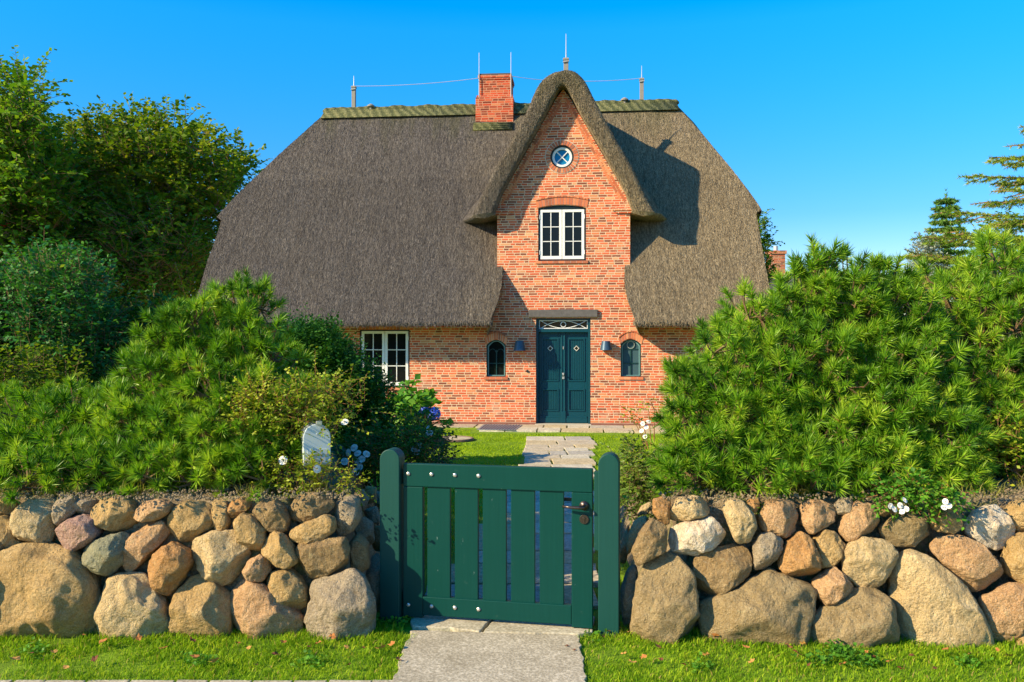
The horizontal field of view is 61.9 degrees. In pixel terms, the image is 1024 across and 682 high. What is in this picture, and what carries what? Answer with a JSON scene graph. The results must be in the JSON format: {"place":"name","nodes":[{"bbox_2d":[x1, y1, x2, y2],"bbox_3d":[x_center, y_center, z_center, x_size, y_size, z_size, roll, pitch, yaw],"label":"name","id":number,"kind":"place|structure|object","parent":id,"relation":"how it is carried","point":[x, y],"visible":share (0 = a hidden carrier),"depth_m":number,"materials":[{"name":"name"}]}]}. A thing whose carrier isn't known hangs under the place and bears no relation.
{"place":"outdoors","nodes":[
{"label":"outdoors","id":0,"kind":"place"},
{"bbox_2d":[0,443,379,630],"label":"soil bank","id":1,"kind":"structure","parent":0,"point":[297,567],"depth_m":5.26,"materials":[{"name":"brown soil"}]},
{"bbox_2d":[0,331,106,414],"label":"yellowing shrub","id":2,"kind":"object","parent":1,"relation":"on","point":[35,380],"visible":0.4,"depth_m":7.24,"materials":[{"name":"green plant"}]},
{"bbox_2d":[0,373,134,508],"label":"mountain pine","id":3,"kind":"object","parent":1,"relation":"on","point":[42,442],"visible":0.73,"depth_m":5.64,"materials":[{"name":"green plant"}]},
{"bbox_2d":[72,265,338,513],"bbox_3d":[-2.223,0.324,6.296,1.844,1.835,2.726,0,0,-24],"label":"mountain pine","id":4,"kind":"object","parent":1,"relation":"on","point":[170,404],"visible":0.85,"depth_m":5.76,"materials":[{"name":"green plant"}]},
{"bbox_2d":[204,346,396,461],"bbox_3d":[-1.383,0.593,5.607,1.278,1.115,0.647,0,0,0],"label":"rose bush","id":5,"kind":"object","parent":1,"relation":"on","point":[317,394],"visible":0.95,"depth_m":5.54,"materials":[{"name":"green plant"}]},
{"bbox_2d":[249,445,376,514],"bbox_3d":[-1.280,0.907,5.407,0.827,0.488,0.412,0,0,0],"label":"rose bush","id":6,"kind":"object","parent":1,"relation":"on","point":[317,470],"visible":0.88,"depth_m":5.39,"materials":[{"name":"green plant"}]},
{"bbox_2d":[297,421,330,491],"bbox_3d":[-1.328,0.907,5.703,0.173,0.785,0.490,0,0,-19],"label":"mailbox","id":7,"kind":"object","parent":1,"relation":"on","point":[309,442],"visible":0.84,"depth_m":5.49,"materials":[{"name":"metal"}]},
{"bbox_2d":[303,424,330,465],"bbox_3d":[-1.256,0.668,5.496,0.173,0.267,0.016,0,0,-19],"label":"door","id":8,"kind":"structure","parent":7,"relation":"in","point":[309,442],"depth_m":5.49,"materials":[{"name":"metal"}]},
{"bbox_2d":[0,483,1023,499],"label":"soil crumbs","id":9,"kind":"object","parent":1,"relation":"on","point":[294,495],"visible":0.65,"depth_m":5.18,"materials":[{"name":"brown soil"}]},
{"bbox_2d":[0,471,1023,498],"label":"grass tufts","id":10,"kind":"object","parent":1,"relation":"on","point":[805,489],"visible":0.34,"depth_m":5.31,"materials":[{"name":"green plant"}]},
{"bbox_2d":[0,680,391,681],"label":"pavement","id":11,"kind":"structure","parent":0,"point":[196,681],"depth_m":4.36,"materials":[{"name":"grey concrete"}]},
{"bbox_2d":[392,630,586,681],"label":"path","id":12,"kind":"structure","parent":0,"point":[444,656],"depth_m":4.66,"materials":[{"name":"concrete"}]},
{"bbox_2d":[0,426,1023,681],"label":"lawn","id":13,"kind":"structure","parent":0,"point":[108,658],"depth_m":4.71,"materials":[{"name":"green plant"}]},
{"bbox_2d":[0,223,147,399],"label":"holly bush","id":14,"kind":"object","parent":13,"relation":"on","point":[43,318],"visible":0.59,"depth_m":7.90,"materials":[{"name":"green plant"}]},
{"bbox_2d":[91,655,97,661],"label":"fallen leaf","id":15,"kind":"object","parent":13,"relation":"on","point":[93,658],"visible":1,"depth_m":4.58,"materials":[{"name":"brown plant"}]},
{"bbox_2d":[88,282,188,384],"bbox_3d":[-3.837,0.657,9.085,1.438,2.587,1.848,0,0,-43],"label":"garden shrub","id":16,"kind":"object","parent":13,"relation":"on","point":[154,303],"visible":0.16,"depth_m":8.81,"materials":[{"name":"green plant"}]},
{"bbox_2d":[135,633,141,640],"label":"fallen leaf","id":17,"kind":"object","parent":13,"relation":"on","point":[139,636],"visible":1,"depth_m":4.92,"materials":[{"name":"orange plant"}]},
{"bbox_2d":[0,461,379,640],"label":"fieldstone wall","id":18,"kind":"structure","parent":13,"relation":"on","point":[48,586],"depth_m":5.08,"materials":[{"name":"beige stone"}]},
{"bbox_2d":[266,302,404,473],"bbox_3d":[-1.876,0.793,8.693,1.548,2.316,2.251,0,0,-24],"label":"yew shrub","id":19,"kind":"object","parent":13,"relation":"on","point":[334,351],"visible":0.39,"depth_m":8.03,"materials":[{"name":"green plant"}]},
{"bbox_2d":[380,447,404,622],"bbox_3d":[-0.739,1.363,5.367,0.154,1.375,0.115,0,0,11],"label":"gate post","id":20,"kind":"object","parent":13,"relation":"on","point":[392,461],"visible":0.71,"depth_m":5.32,"materials":[{"name":"green wood"}]},
{"bbox_2d":[403,463,592,627],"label":"garden gate","id":21,"kind":"structure","parent":20,"relation":"attached to","point":[523,484],"depth_m":5.22,"materials":[{"name":"wood"}]},
{"bbox_2d":[331,402,462,524],"bbox_3d":[-1.043,1.226,7.089,1.264,1.449,1.349,0,0,0],"label":"rose bush","id":22,"kind":"object","parent":13,"relation":"on","point":[416,449],"visible":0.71,"depth_m":6.84,"materials":[{"name":"green plant"}]},
{"bbox_2d":[386,374,455,462],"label":"hydrangea","id":23,"kind":"object","parent":13,"relation":"on","point":[425,397],"visible":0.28,"depth_m":11.68,"materials":[{"name":"green plant"}]},
{"bbox_2d":[423,428,464,463],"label":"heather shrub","id":24,"kind":"object","parent":13,"relation":"on","point":[445,454],"visible":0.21,"depth_m":7.90,"materials":[{"name":"green plant"}]},
{"bbox_2d":[442,435,473,442],"bbox_3d":[-1.056,1.744,15.086,0.776,0.072,0.775,0,0,0],"label":"manhole cover","id":25,"kind":"object","parent":13,"relation":"on","point":[459,439],"visible":0.44,"depth_m":14.97,"materials":[{"name":"stone"}]},
{"bbox_2d":[15,611,993,672],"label":"weeds","id":26,"kind":"object","parent":13,"relation":"on","point":[836,648],"visible":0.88,"depth_m":4.66,"materials":[{"name":"green plant"}]},
{"bbox_2d":[368,430,669,596],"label":"lawn grass","id":27,"kind":"structure","parent":13,"relation":"on","point":[520,449],"depth_m":13.77,"materials":[{"name":"green plant"}]},
{"bbox_2d":[594,452,619,637],"bbox_3d":[0.569,1.360,5.108,0.149,1.380,0.115,0,0,11],"label":"gate post","id":28,"kind":"object","parent":13,"relation":"on","point":[607,510],"visible":0.93,"depth_m":5.05,"materials":[{"name":"green wood"}]},
{"bbox_2d":[600,430,669,525],"bbox_3d":[0.932,1.299,6.212,0.621,1.304,0.769,0,0,0],"label":"rose bush","id":29,"kind":"object","parent":13,"relation":"on","point":[633,478],"visible":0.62,"depth_m":6.17,"materials":[{"name":"green plant"}]},
{"bbox_2d":[620,395,659,448],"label":"rose bush","id":30,"kind":"object","parent":13,"relation":"on","point":[641,430],"visible":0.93,"depth_m":11.49,"materials":[{"name":"green plant"}]},
{"bbox_2d":[620,477,1023,648],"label":"fieldstone wall","id":31,"kind":"structure","parent":13,"relation":"on","point":[927,599],"depth_m":5.00,"materials":[{"name":"beige stone"}]},
{"bbox_2d":[854,466,978,530],"bbox_3d":[2.393,0.944,5.059,0.686,0.413,0.354,0,0,0],"label":"rose bush","id":32,"kind":"object","parent":31,"relation":"on","point":[903,484],"visible":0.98,"depth_m":5.00,"materials":[{"name":"green plant"}]},
{"bbox_2d":[894,231,954,290],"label":"willow shrub","id":33,"kind":"object","parent":13,"relation":"on","point":[929,250],"visible":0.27,"depth_m":14.69,"materials":[{"name":"green plant"}]},
{"bbox_2d":[923,189,975,381],"bbox_3d":[7.606,-0.372,15.001,1.877,4.645,1.913,0,0,0],"label":"spruce tree","id":34,"kind":"object","parent":13,"relation":"on","point":[948,202],"visible":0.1,"depth_m":14.88,"materials":[{"name":"green plant"}]},
{"bbox_2d":[895,124,1023,311],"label":"spruce tree","id":35,"kind":"object","parent":13,"relation":"on","point":[1008,186],"visible":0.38,"depth_m":10.69,"materials":[{"name":"green plant"}]},
{"bbox_2d":[0,0,1023,343],"label":"sky","id":36,"kind":"structure","parent":0,"point":[849,119],"materials":[{"name":"blue"}]},
{"bbox_2d":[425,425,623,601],"bbox_3d":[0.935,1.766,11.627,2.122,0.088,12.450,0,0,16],"label":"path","id":37,"kind":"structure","parent":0,"point":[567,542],"depth_m":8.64,"materials":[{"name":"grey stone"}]},
{"bbox_2d":[479,425,595,563],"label":"path","id":38,"kind":"structure","parent":0,"point":[567,528],"depth_m":12.76,"materials":[{"name":"grey stone"}]},
{"bbox_2d":[477,424,521,429],"bbox_3d":[-0.262,1.712,16.990,0.803,0.020,1.016,0,0,8],"label":"foot grate","id":39,"kind":"object","parent":38,"relation":"on","point":[497,427],"visible":1,"depth_m":16.91,"materials":[{"name":"metal"}]},
{"bbox_2d":[451,424,678,608],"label":"path","id":40,"kind":"structure","parent":0,"point":[536,455],"depth_m":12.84,"materials":[{"name":"grey stone"}]},
{"bbox_2d":[620,443,1023,629],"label":"soil bank","id":41,"kind":"structure","parent":0,"point":[717,514],"depth_m":5.25,"materials":[{"name":"brown soil"}]},
{"bbox_2d":[640,233,1008,524],"bbox_3d":[2.298,0.193,6.192,2.981,2.013,2.417,0,0,0],"label":"mountain pine","id":42,"kind":"object","parent":41,"relation":"on","point":[893,389],"visible":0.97,"depth_m":5.67,"materials":[{"name":"green plant"}]},
{"bbox_2d":[910,222,1023,479],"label":"mountain pine","id":43,"kind":"object","parent":41,"relation":"on","point":[995,359],"visible":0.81,"depth_m":6.28,"materials":[{"name":"green plant"}]},
{"bbox_2d":[938,404,1023,485],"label":"rose bush","id":44,"kind":"object","parent":41,"relation":"on","point":[1005,452],"visible":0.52,"depth_m":5.63,"materials":[{"name":"green plant"}]},
{"bbox_3d":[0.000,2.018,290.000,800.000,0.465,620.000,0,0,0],"label":"ground","id":45,"kind":"structure","parent":0,"visible":0},
{"bbox_2d":[0,45,113,344],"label":"rowan tree","id":46,"kind":"object","parent":45,"relation":"on","point":[33,197],"visible":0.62,"depth_m":20.59,"materials":[{"name":"green plant"}]},
{"bbox_2d":[65,183,215,385],"bbox_3d":[-10.285,-0.903,22.962,5.420,7.242,5.349,0,0,0],"label":"hedge shrub","id":47,"kind":"object","parent":45,"relation":"on","point":[123,246],"visible":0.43,"depth_m":22.40,"materials":[{"name":"green plant"}]},
{"bbox_2d":[22,92,270,327],"bbox_3d":[-12.330,-3.166,27.456,10.501,10.236,9.115,0,0,0],"label":"broadleaf tree","id":48,"kind":"object","parent":45,"relation":"on","point":[171,161],"visible":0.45,"depth_m":25.00,"materials":[{"name":"green plant"}]},
{"bbox_2d":[434,424,476,427],"bbox_3d":[-1.851,1.772,17.704,2.200,0.056,0.600,0,0,5],"label":"gravel strip","id":49,"kind":"object","parent":45,"relation":"on","point":[463,425],"visible":0.21,"depth_m":17.61,"materials":[{"name":"beige gravel"}]},
{"bbox_2d":[196,48,773,426],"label":"thatched house","id":50,"kind":"structure","parent":45,"relation":"on","point":[563,247],"depth_m":17.91,"materials":[{"name":"brick"}]},
{"bbox_2d":[360,330,409,386],"bbox_3d":[-2.695,0.368,18.156,1.080,1.218,0.112,0,0,5],"label":"window","id":51,"kind":"structure","parent":50,"relation":"in","point":[393,346],"depth_m":18.11,"materials":[{"name":"white paint"}]},
{"bbox_2d":[487,340,505,376],"bbox_3d":[-0.327,0.362,17.952,0.407,0.777,0.070,0,0,5],"label":"window","id":52,"kind":"structure","parent":50,"relation":"in","point":[496,349],"depth_m":17.96,"materials":[{"name":"black glass"}]},
{"bbox_2d":[538,206,585,260],"bbox_3d":[1.047,-2.245,17.816,0.992,1.155,0.112,0,0,5],"label":"window","id":53,"kind":"structure","parent":50,"relation":"in","point":[560,228],"depth_m":17.78,"materials":[{"name":"white paint"}]},
{"bbox_2d":[550,145,573,167],"bbox_3d":[1.049,-3.832,17.837,0.492,0.492,0.130,0,0,5],"label":"window","id":54,"kind":"structure","parent":50,"relation":"in","point":[561,156],"depth_m":17.80,"materials":[{"name":"blue glass"}]},
{"bbox_2d":[536,318,590,423],"bbox_3d":[1.076,0.623,17.885,1.134,2.193,0.190,0,0,5],"label":"door","id":55,"kind":"structure","parent":50,"relation":"in","point":[563,345],"depth_m":17.88,"materials":[{"name":"teal wood"}]},
{"bbox_2d":[621,339,640,376],"bbox_3d":[2.463,0.350,17.698,0.418,0.779,0.070,0,0,5],"label":"window","id":56,"kind":"structure","parent":50,"relation":"in","point":[630,348],"depth_m":17.70,"materials":[{"name":"glass"}]},
{"bbox_2d":[410,615,594,636],"bbox_3d":[-0.064,1.768,5.263,1.167,0.084,0.454,0,0,0],"label":"threshold","id":57,"kind":"object","parent":45,"relation":"on","point":[441,623],"visible":0.5,"depth_m":5.16,"materials":[{"name":"stone"}]},
{"bbox_2d":[756,208,784,328],"bbox_3d":[6.727,-0.890,23.416,1.342,5.681,1.651,0,0,35],"label":"slender tree","id":58,"kind":"object","parent":45,"relation":"on","point":[766,238],"visible":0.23,"depth_m":23.25,"materials":[{"name":"green plant"}]},
{"bbox_2d":[754,246,842,328],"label":"distant house","id":59,"kind":"structure","parent":45,"relation":"on","point":[778,257],"depth_m":45.00,"materials":[{"name":"brick"}]},
{"bbox_2d":[957,206,1023,362],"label":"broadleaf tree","id":60,"kind":"object","parent":45,"relation":"on","point":[1000,228],"visible":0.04,"depth_m":16.53,"materials":[{"name":"green plant"}]}
]}

